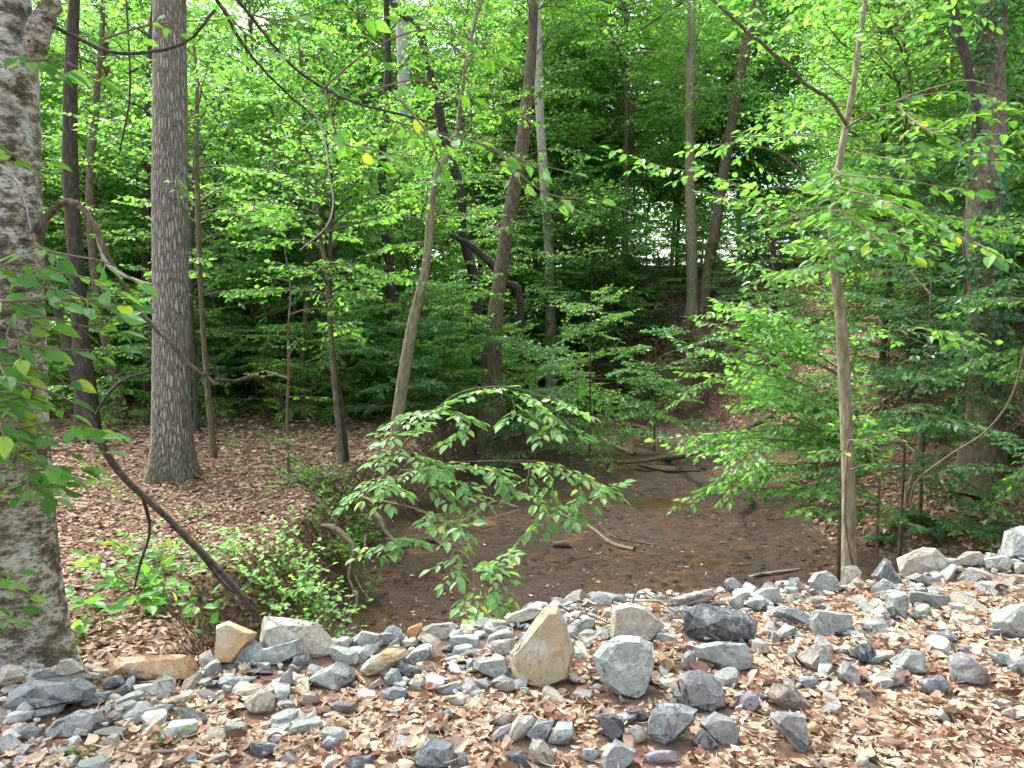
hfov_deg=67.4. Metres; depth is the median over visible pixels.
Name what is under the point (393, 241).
understory tree
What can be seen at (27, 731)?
rock
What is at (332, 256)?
understory tree
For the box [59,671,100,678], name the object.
rock
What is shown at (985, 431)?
vine
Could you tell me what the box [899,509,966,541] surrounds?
fern
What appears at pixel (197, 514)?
seedling
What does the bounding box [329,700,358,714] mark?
rock
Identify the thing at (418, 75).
forest tree
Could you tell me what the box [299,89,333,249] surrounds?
vine
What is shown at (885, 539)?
fern
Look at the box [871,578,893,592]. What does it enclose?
rock
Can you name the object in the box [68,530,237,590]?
broadleaf plant
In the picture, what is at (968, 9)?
hornbeam sapling
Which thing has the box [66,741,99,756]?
sprout
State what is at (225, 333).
understory shrub
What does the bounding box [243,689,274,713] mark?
rock
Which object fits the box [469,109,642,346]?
understory tree
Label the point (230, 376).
understory shrub
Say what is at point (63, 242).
understory tree
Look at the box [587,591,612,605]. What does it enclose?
rock
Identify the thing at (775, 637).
rock
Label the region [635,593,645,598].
rock
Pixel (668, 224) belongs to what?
understory shrub
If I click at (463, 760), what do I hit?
rock
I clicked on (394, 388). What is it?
understory shrub
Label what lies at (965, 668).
rock
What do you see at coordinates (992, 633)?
rock
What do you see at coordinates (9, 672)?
rock
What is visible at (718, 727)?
rock
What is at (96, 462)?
seedling
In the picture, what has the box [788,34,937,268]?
understory tree
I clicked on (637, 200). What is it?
understory tree
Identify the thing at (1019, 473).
understory shrub
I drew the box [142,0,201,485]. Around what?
oak tree
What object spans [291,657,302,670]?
rock
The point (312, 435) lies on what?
seedling
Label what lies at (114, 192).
understory tree
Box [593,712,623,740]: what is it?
rock
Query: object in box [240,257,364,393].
understory shrub
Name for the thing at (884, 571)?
rock
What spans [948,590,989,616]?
rock
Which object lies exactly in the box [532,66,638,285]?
understory tree
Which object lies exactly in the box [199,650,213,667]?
rock
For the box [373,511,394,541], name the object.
tree root
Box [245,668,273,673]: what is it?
rock
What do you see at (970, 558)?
rock
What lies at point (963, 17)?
understory tree
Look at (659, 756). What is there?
rock
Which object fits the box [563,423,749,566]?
shallow water
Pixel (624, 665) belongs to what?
boulder
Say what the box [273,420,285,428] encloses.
seedling
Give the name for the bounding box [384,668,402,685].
rock
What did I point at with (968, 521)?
fern
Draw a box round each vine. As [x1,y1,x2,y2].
[118,0,130,154]
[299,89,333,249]
[909,348,1023,505]
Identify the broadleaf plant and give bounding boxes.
[65,570,160,640]
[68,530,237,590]
[70,539,207,614]
[94,513,163,565]
[135,561,221,646]
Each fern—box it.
[861,526,906,544]
[866,503,932,523]
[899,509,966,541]
[943,512,1016,530]
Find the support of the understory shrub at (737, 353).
on the hillside
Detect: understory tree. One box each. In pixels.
[39,75,78,290]
[40,66,207,320]
[40,90,137,325]
[40,109,88,279]
[41,107,150,371]
[42,157,85,313]
[42,159,62,288]
[43,149,141,387]
[82,124,241,307]
[82,124,244,330]
[86,222,194,341]
[87,127,272,354]
[101,161,315,369]
[104,50,339,413]
[188,114,333,383]
[188,154,365,409]
[194,50,355,408]
[194,200,304,390]
[201,111,369,381]
[214,8,416,417]
[219,172,366,374]
[268,193,430,381]
[271,101,397,379]
[280,115,495,396]
[300,171,371,335]
[326,97,500,376]
[335,125,452,290]
[341,143,531,374]
[346,140,474,398]
[355,247,489,391]
[395,142,490,269]
[410,81,481,221]
[411,199,497,358]
[421,120,541,294]
[432,117,525,271]
[433,116,578,301]
[465,114,570,259]
[467,67,572,263]
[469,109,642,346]
[471,154,542,294]
[478,225,565,355]
[482,178,629,390]
[483,73,593,311]
[507,96,608,264]
[508,22,619,178]
[517,173,651,411]
[532,37,676,247]
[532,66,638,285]
[553,187,696,366]
[557,142,642,256]
[560,71,659,269]
[608,112,684,258]
[666,89,748,263]
[726,131,798,253]
[733,0,1023,396]
[784,0,1023,269]
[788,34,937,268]
[788,114,890,230]
[789,0,976,276]
[789,104,843,210]
[791,6,955,218]
[804,79,876,211]
[809,7,908,224]
[815,7,958,234]
[825,2,1023,247]
[833,0,1023,206]
[846,90,942,241]
[890,14,1023,208]
[892,2,1023,168]
[895,1,1015,143]
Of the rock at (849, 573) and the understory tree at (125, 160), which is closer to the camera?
the rock at (849, 573)
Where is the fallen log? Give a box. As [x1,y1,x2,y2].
[600,414,773,479]
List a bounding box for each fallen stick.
[463,500,519,521]
[559,513,635,550]
[575,557,611,561]
[597,524,655,545]
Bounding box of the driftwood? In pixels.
[553,520,577,552]
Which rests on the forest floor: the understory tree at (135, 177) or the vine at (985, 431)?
the understory tree at (135, 177)
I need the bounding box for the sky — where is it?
[32,0,1019,275]
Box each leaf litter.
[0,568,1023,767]
[346,420,889,625]
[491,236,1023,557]
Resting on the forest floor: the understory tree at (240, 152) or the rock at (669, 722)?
the understory tree at (240, 152)
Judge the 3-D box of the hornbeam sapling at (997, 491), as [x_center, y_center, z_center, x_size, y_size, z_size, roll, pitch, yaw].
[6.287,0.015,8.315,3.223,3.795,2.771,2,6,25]
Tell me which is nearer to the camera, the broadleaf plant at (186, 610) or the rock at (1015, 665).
the rock at (1015, 665)
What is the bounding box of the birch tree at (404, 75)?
[395,0,410,336]
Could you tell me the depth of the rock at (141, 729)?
3.05 m
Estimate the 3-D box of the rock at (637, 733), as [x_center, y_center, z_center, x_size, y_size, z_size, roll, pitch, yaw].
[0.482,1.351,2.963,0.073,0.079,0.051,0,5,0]
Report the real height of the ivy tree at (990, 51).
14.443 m
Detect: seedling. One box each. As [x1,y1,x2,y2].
[73,457,103,468]
[79,534,133,562]
[90,475,123,490]
[99,488,135,502]
[137,574,188,606]
[139,530,196,544]
[148,538,188,558]
[172,502,214,519]
[188,540,232,557]
[191,585,225,614]
[215,456,238,469]
[216,435,242,446]
[221,519,269,536]
[223,544,270,577]
[237,485,279,497]
[262,449,275,463]
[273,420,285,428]
[284,448,310,460]
[296,470,321,480]
[297,428,326,438]
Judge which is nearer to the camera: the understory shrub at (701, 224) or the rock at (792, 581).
the rock at (792, 581)
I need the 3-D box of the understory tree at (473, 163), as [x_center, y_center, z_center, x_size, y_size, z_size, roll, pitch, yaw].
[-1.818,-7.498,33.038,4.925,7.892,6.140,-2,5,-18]
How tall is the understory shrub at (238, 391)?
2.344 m
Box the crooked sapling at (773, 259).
[721,203,824,373]
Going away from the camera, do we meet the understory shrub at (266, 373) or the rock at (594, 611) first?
the rock at (594, 611)
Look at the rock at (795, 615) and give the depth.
4.05 m
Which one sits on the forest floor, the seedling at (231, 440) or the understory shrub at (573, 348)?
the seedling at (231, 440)
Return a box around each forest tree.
[32,0,112,243]
[32,0,263,340]
[32,2,142,175]
[39,0,190,419]
[39,0,267,408]
[40,10,215,285]
[61,0,106,443]
[61,0,241,162]
[62,21,291,457]
[71,56,280,432]
[86,32,211,110]
[118,84,275,348]
[125,26,350,407]
[187,0,340,175]
[188,47,329,394]
[211,28,402,416]
[218,105,437,464]
[236,0,392,199]
[242,86,408,461]
[244,247,343,475]
[258,7,423,138]
[259,0,440,308]
[266,0,427,172]
[293,0,470,138]
[322,20,455,194]
[369,0,525,234]
[396,0,525,273]
[432,0,638,317]
[445,0,650,266]
[449,233,524,435]
[457,8,524,254]
[497,0,685,246]
[509,0,757,281]
[518,0,720,238]
[520,19,647,252]
[614,0,782,196]
[617,22,748,264]
[632,14,748,264]
[662,0,835,253]
[676,0,837,252]
[703,51,826,259]
[779,0,958,139]
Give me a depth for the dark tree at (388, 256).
18.90 m
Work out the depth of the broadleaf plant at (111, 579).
6.20 m
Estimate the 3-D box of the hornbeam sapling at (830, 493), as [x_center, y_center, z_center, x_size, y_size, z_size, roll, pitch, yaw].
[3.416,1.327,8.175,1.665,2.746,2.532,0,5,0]
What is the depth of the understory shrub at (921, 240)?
17.23 m
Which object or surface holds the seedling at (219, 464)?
on the forest floor
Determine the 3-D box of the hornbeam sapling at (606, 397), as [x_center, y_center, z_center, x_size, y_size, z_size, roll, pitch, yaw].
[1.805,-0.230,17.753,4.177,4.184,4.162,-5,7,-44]
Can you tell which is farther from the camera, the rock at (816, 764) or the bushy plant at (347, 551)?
the bushy plant at (347, 551)
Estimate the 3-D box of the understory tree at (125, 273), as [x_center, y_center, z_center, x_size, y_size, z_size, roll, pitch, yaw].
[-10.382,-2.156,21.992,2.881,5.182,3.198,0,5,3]
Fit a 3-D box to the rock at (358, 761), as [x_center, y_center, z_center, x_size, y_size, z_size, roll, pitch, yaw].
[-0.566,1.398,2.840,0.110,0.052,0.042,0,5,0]
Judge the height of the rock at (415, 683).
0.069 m
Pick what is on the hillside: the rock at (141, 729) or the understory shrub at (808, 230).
the understory shrub at (808, 230)
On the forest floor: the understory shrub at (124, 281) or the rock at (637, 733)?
the understory shrub at (124, 281)
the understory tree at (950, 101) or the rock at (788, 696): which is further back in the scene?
the understory tree at (950, 101)
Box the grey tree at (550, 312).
[535,0,556,409]
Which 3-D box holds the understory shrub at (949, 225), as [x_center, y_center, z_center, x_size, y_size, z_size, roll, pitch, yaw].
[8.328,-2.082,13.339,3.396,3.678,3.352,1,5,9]
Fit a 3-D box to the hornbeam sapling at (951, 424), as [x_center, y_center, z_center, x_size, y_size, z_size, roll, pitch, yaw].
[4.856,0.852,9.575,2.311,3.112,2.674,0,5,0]
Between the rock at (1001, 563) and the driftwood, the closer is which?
the rock at (1001, 563)
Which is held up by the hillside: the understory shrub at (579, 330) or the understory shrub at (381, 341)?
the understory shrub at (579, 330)
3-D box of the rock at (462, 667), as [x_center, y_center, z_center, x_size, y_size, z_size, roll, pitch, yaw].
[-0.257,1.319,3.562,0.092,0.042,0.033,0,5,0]
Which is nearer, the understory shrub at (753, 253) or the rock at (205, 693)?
the rock at (205, 693)
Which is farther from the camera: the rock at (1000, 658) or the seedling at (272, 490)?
the seedling at (272, 490)
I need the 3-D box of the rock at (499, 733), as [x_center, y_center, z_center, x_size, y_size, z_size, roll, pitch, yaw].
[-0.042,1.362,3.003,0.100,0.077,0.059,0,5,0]
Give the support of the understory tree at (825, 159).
on the hillside
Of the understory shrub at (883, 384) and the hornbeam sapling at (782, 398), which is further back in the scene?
the understory shrub at (883, 384)
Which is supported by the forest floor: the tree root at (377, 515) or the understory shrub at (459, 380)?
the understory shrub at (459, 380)
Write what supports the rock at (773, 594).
on the embankment
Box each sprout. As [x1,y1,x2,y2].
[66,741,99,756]
[147,724,190,748]
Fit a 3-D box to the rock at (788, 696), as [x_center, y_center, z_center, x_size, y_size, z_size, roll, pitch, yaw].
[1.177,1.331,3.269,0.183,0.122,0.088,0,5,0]
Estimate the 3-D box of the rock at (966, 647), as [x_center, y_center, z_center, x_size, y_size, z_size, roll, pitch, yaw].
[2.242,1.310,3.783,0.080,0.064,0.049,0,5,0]
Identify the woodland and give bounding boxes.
[33,0,878,274]
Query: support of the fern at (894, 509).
on the hillside
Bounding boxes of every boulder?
[4,677,96,710]
[108,654,199,681]
[259,616,332,657]
[509,606,574,687]
[593,635,654,698]
[609,603,663,640]
[674,670,725,711]
[683,603,757,640]
[897,547,950,576]
[990,603,1023,638]
[999,526,1023,558]
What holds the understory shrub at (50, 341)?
on the forest floor
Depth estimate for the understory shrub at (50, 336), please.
22.02 m
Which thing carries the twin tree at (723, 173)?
on the hillside
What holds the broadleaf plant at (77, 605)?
on the forest floor
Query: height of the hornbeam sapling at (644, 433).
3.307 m
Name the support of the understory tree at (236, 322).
on the forest floor
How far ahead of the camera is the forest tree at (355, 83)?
41.89 m
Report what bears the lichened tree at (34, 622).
on the embankment
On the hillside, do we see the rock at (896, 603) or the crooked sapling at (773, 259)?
the crooked sapling at (773, 259)
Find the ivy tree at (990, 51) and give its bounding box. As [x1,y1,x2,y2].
[940,0,1023,497]
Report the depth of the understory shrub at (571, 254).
31.94 m
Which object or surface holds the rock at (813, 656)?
on the embankment
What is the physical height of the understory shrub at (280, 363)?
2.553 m
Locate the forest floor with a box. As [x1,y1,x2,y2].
[48,380,525,666]
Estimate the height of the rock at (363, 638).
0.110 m
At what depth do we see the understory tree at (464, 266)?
30.17 m
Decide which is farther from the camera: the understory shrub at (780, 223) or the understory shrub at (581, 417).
the understory shrub at (780, 223)
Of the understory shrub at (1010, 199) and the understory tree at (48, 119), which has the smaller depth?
the understory shrub at (1010, 199)
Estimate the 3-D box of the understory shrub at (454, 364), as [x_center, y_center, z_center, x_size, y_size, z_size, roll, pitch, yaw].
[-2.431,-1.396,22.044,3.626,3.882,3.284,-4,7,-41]
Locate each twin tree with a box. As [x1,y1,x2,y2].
[611,0,770,317]
[648,0,824,310]
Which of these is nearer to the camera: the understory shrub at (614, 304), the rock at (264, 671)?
the rock at (264, 671)
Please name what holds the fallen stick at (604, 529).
on the creek bed
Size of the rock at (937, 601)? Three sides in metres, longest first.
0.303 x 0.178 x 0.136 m
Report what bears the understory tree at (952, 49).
on the hillside
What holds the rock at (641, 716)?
on the embankment
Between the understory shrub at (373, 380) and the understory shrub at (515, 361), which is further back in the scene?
the understory shrub at (515, 361)
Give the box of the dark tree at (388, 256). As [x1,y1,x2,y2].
[302,0,470,413]
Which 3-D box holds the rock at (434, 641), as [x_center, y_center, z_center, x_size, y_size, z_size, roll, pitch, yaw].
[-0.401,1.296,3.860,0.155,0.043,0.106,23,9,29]
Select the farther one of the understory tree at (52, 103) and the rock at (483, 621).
the understory tree at (52, 103)
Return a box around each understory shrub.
[46,281,141,400]
[46,314,70,386]
[47,304,141,408]
[47,317,65,416]
[47,322,141,411]
[47,360,58,403]
[48,283,151,427]
[66,324,141,403]
[90,309,141,401]
[97,272,140,380]
[118,258,263,425]
[118,296,270,410]
[131,276,274,392]
[135,284,265,418]
[191,325,260,406]
[191,335,242,399]
[191,339,240,388]
[200,288,278,387]
[218,312,277,381]
[231,343,307,415]
[234,248,385,403]
[237,312,389,425]
[237,323,334,420]
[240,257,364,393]
[261,322,318,383]
[265,331,329,402]
[281,285,391,421]
[306,301,423,410]
[306,308,412,409]
[308,332,385,396]
[317,244,430,384]
[328,279,463,422]
[345,289,450,417]
[367,284,515,426]
[367,335,434,420]
[370,267,471,395]
[372,340,439,402]
[401,326,440,379]
[415,299,471,390]
[440,327,511,403]
[445,301,530,395]
[448,339,543,412]
[478,225,571,333]
[481,276,527,321]
[501,319,569,435]
[502,345,543,397]
[510,220,544,286]
[527,352,578,407]
[532,348,614,429]
[535,310,598,365]
[544,230,596,286]
[560,268,597,316]
[561,311,595,345]
[573,220,621,277]
[574,258,626,314]
[576,234,630,288]
[592,339,639,395]
[594,281,631,316]
[595,238,662,321]
[606,206,656,258]
[607,243,648,301]
[609,242,677,303]
[610,217,666,269]
[626,358,678,404]
[627,292,682,349]
[640,202,710,269]
[645,242,699,296]
[661,212,721,272]
[665,211,722,264]
[665,323,695,354]
[671,180,742,264]
[683,191,743,261]
[688,328,738,373]
[698,238,762,290]
[702,260,761,313]
[723,195,819,272]
[727,339,765,374]
[728,199,790,260]
[729,208,807,284]
[730,372,754,408]
[734,214,767,261]
[743,278,794,341]
[746,198,815,258]
[752,288,819,330]
[753,193,815,253]
[772,370,857,436]
[787,205,841,256]
[787,378,897,477]
[789,231,818,254]
[793,166,879,251]
[799,193,901,332]
[799,205,839,236]
[811,215,901,325]
[817,275,963,372]
[866,236,964,344]
[878,172,1023,350]
[882,136,1023,264]
[899,157,965,269]
[909,252,1023,389]
[920,423,1023,551]
[953,155,1023,254]
[1003,167,1023,283]
[1003,468,1023,481]
[1005,104,1023,255]
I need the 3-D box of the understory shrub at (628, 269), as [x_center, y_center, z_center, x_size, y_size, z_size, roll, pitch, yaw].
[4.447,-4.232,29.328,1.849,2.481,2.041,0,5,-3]
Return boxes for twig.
[70,747,261,761]
[139,667,199,682]
[566,605,609,624]
[626,568,799,608]
[632,566,643,603]
[642,589,719,640]
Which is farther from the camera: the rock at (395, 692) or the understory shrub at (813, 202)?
the understory shrub at (813, 202)
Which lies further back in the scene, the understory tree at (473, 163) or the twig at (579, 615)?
the understory tree at (473, 163)
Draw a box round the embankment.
[0,563,1023,767]
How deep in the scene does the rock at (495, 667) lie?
3.47 m
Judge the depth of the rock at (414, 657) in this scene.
3.59 m
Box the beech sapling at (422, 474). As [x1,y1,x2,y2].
[331,385,635,624]
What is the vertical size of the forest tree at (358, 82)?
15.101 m
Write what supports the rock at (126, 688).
on the embankment
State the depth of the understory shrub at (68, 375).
19.14 m
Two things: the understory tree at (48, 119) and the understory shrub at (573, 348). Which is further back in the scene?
the understory shrub at (573, 348)
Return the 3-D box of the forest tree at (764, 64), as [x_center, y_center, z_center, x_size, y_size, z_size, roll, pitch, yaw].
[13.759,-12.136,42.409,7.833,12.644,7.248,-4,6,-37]
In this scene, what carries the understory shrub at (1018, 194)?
on the hillside
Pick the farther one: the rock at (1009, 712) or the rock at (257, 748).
the rock at (1009, 712)
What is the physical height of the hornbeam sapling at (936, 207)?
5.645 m
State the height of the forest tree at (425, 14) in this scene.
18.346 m
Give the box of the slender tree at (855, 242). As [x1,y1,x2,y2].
[599,0,1023,583]
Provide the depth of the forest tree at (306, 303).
17.65 m
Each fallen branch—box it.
[94,371,150,414]
[103,428,131,434]
[212,375,285,409]
[400,537,443,548]
[591,415,668,437]
[600,437,635,455]
[654,465,705,469]
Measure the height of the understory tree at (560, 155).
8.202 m
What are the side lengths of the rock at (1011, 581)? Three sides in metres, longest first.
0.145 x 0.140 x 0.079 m
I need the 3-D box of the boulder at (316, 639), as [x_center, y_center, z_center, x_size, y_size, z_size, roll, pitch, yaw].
[-1.041,1.232,3.720,0.363,0.225,0.157,0,5,0]
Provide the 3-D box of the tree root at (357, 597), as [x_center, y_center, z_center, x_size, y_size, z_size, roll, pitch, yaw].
[-1.642,2.302,7.943,0.137,0.302,0.351,0,5,-4]
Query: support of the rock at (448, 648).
on the embankment
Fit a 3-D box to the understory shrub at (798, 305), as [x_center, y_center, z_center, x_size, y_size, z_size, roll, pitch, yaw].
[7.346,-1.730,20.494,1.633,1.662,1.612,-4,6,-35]
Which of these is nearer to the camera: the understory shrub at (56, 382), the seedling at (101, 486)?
the seedling at (101, 486)
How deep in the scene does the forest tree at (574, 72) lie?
28.99 m
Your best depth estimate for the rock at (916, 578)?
4.66 m
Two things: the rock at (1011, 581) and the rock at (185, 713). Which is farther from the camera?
the rock at (1011, 581)
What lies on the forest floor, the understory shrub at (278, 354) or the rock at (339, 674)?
the understory shrub at (278, 354)
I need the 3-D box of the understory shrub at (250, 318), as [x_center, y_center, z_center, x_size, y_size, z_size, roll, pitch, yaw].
[-7.365,-0.797,18.444,2.594,3.418,2.864,0,5,5]
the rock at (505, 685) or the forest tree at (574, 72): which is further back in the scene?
the forest tree at (574, 72)
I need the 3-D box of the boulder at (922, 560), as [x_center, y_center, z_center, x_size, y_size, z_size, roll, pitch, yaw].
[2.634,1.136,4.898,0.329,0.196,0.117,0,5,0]
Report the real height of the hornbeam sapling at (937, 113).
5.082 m
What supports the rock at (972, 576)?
on the embankment
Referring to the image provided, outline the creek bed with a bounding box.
[322,401,904,637]
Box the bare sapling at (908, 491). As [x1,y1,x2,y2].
[903,431,922,507]
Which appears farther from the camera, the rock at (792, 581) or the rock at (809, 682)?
the rock at (792, 581)
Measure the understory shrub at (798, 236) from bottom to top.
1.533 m
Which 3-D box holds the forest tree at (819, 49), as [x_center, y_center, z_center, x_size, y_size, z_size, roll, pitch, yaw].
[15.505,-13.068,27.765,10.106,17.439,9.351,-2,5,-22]
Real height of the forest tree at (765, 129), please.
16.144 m
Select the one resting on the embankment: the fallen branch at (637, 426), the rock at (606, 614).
the rock at (606, 614)
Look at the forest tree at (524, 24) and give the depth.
35.12 m
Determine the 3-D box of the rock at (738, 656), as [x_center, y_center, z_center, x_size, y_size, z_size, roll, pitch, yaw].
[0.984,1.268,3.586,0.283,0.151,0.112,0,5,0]
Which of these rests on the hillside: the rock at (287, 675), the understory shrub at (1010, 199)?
the understory shrub at (1010, 199)
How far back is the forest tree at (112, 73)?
27.20 m
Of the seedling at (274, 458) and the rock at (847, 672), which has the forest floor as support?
the seedling at (274, 458)
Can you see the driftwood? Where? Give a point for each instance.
(563, 543)
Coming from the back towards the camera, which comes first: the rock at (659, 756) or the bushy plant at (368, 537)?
the bushy plant at (368, 537)
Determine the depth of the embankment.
3.24 m
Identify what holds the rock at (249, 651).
on the embankment
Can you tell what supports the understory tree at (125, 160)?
on the forest floor
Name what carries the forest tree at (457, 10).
on the hillside
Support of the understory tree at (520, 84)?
on the hillside
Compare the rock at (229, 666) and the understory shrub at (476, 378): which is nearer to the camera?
the rock at (229, 666)
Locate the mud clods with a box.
[329,418,840,636]
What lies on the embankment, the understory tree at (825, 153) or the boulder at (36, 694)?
the boulder at (36, 694)
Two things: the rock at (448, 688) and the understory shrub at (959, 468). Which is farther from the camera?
the understory shrub at (959, 468)
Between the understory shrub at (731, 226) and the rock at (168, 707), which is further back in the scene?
the understory shrub at (731, 226)
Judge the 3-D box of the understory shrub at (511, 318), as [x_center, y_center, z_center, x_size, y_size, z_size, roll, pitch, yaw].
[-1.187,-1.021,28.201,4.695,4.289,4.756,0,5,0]
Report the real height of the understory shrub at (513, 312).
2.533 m
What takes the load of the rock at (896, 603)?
on the embankment
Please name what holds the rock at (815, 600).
on the embankment
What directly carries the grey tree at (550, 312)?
on the creek bed
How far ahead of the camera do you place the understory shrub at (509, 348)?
19.11 m
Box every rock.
[0,659,5,668]
[0,664,28,684]
[0,707,11,732]
[16,700,34,710]
[18,724,41,739]
[32,668,55,677]
[43,709,102,736]
[53,658,88,674]
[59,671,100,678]
[80,691,113,705]
[93,726,127,739]
[102,675,125,688]
[104,710,112,721]
[114,680,132,695]
[133,724,148,736]
[142,704,174,713]
[144,676,176,700]
[174,707,208,723]
[179,672,201,693]
[197,689,222,702]
[198,726,226,746]
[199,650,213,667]
[214,621,256,663]
[221,663,236,669]
[221,676,256,688]
[233,639,263,667]
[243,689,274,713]
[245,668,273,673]
[250,741,278,757]
[253,637,302,663]
[279,667,292,685]
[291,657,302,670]
[298,692,319,705]
[309,662,355,688]
[321,736,338,748]
[322,644,335,656]
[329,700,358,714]
[346,755,373,767]
[355,630,381,646]
[360,648,406,675]
[369,678,383,687]
[381,686,408,699]
[384,625,402,642]
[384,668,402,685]
[388,636,400,646]
[397,663,422,677]
[406,646,430,664]
[407,622,421,638]
[408,676,425,689]
[413,737,454,767]
[419,632,441,647]
[422,622,458,638]
[435,680,461,693]
[441,644,453,651]
[441,709,452,718]
[447,664,465,671]
[449,629,463,637]
[456,752,467,765]
[473,657,510,677]
[475,617,488,630]
[489,638,512,655]
[490,723,511,740]
[492,625,506,632]
[492,711,511,724]
[494,679,513,691]
[504,605,542,622]
[507,751,531,767]
[508,715,535,743]
[526,720,554,741]
[529,738,555,766]
[547,721,574,744]
[562,589,583,604]
[568,617,594,632]
[582,747,598,761]
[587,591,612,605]
[589,607,597,614]
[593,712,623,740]
[601,610,611,619]
[601,739,635,767]
[612,594,627,602]
[626,709,647,721]
[628,724,645,743]
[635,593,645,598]
[642,750,677,763]
[648,702,697,744]
[656,652,675,673]
[661,608,681,619]
[667,587,717,606]
[681,650,696,669]
[693,641,753,670]
[693,728,717,749]
[699,711,738,743]
[724,577,742,592]
[727,595,743,610]
[739,690,759,713]
[743,594,770,610]
[750,586,780,603]
[767,683,810,709]
[769,630,780,643]
[770,711,808,753]
[773,606,809,624]
[784,593,804,604]
[788,577,802,591]
[796,678,819,687]
[797,642,834,669]
[803,596,821,607]
[808,570,840,591]
[808,609,852,634]
[811,758,822,767]
[836,661,860,684]
[841,565,861,584]
[850,644,876,665]
[851,576,869,589]
[851,595,874,614]
[854,762,875,767]
[856,689,875,697]
[861,618,890,632]
[871,562,901,583]
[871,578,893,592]
[875,668,904,686]
[882,558,891,565]
[885,592,908,618]
[889,648,925,673]
[907,573,932,585]
[908,591,949,609]
[917,674,949,693]
[925,630,957,641]
[935,708,950,722]
[939,564,956,583]
[946,651,988,684]
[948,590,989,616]
[954,551,984,565]
[959,644,971,652]
[960,570,987,583]
[984,555,1010,571]
[985,650,1010,664]
[986,629,1008,639]
[1000,706,1015,719]
[1001,577,1020,587]
[1007,656,1023,674]
[1014,562,1023,574]
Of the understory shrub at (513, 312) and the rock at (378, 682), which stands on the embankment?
the rock at (378, 682)
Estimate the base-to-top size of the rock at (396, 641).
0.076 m
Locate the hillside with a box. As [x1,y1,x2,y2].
[47,228,1023,566]
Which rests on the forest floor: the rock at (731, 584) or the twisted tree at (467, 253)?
the twisted tree at (467, 253)
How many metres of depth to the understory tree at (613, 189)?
33.55 m
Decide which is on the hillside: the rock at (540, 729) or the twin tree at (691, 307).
the twin tree at (691, 307)
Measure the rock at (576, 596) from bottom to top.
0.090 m
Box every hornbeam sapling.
[302,296,435,418]
[390,268,520,419]
[458,334,602,474]
[506,284,702,474]
[605,325,741,451]
[644,297,888,581]
[719,381,839,485]
[730,374,926,578]
[782,80,1023,445]
[785,328,994,568]
[794,35,1023,297]
[799,239,1023,532]
[878,0,1023,268]
[934,213,1023,525]
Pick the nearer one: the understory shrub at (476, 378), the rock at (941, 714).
the rock at (941, 714)
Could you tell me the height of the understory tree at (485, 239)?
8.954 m
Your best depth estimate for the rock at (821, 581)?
4.58 m
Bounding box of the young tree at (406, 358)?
[341,0,550,461]
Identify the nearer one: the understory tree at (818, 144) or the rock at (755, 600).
the rock at (755, 600)
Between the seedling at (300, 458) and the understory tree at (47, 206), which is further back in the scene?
the understory tree at (47, 206)
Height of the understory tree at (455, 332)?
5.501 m
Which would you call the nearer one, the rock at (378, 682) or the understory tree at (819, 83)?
the rock at (378, 682)
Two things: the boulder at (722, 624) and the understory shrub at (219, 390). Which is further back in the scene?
the understory shrub at (219, 390)
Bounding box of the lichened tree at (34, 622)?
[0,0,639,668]
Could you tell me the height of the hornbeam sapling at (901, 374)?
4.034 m
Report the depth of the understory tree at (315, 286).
24.17 m
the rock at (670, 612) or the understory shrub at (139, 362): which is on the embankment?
the rock at (670, 612)
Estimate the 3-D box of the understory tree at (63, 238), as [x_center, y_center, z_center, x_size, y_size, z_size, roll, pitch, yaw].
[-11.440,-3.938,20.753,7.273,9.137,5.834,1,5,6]
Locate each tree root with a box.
[320,524,369,621]
[345,590,359,626]
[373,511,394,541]
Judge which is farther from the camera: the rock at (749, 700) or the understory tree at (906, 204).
the understory tree at (906, 204)
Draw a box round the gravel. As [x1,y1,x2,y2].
[0,549,1023,767]
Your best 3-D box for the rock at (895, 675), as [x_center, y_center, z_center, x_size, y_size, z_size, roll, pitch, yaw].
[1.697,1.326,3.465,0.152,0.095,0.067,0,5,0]
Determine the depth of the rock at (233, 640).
3.59 m
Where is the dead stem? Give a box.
[44,254,258,623]
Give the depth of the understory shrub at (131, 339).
20.57 m
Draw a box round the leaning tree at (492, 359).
[414,0,609,471]
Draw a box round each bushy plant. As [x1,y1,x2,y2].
[201,505,372,637]
[268,449,379,551]
[286,484,382,594]
[318,475,396,547]
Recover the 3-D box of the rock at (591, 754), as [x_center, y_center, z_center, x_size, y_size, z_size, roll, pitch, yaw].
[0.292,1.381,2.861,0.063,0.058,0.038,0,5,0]
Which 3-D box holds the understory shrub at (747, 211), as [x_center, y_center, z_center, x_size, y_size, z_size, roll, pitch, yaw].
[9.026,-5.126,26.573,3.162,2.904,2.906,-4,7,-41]
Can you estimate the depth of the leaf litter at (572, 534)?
11.11 m
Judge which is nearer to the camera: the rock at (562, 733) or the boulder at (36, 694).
the rock at (562, 733)
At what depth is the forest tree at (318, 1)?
39.18 m
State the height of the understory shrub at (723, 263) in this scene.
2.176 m
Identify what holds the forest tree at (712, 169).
on the hillside
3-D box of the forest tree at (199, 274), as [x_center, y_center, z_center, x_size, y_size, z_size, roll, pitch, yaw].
[-5.207,-2.333,12.489,3.199,7.367,2.664,-1,5,-11]
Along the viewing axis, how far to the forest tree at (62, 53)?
23.90 m
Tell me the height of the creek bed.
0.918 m
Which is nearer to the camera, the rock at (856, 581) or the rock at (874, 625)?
the rock at (874, 625)
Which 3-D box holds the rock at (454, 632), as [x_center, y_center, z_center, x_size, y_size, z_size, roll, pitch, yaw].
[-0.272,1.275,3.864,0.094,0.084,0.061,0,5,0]
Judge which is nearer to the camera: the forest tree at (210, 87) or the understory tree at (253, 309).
the understory tree at (253, 309)
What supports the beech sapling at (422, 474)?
on the creek bed
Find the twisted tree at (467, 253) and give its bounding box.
[389,0,482,397]

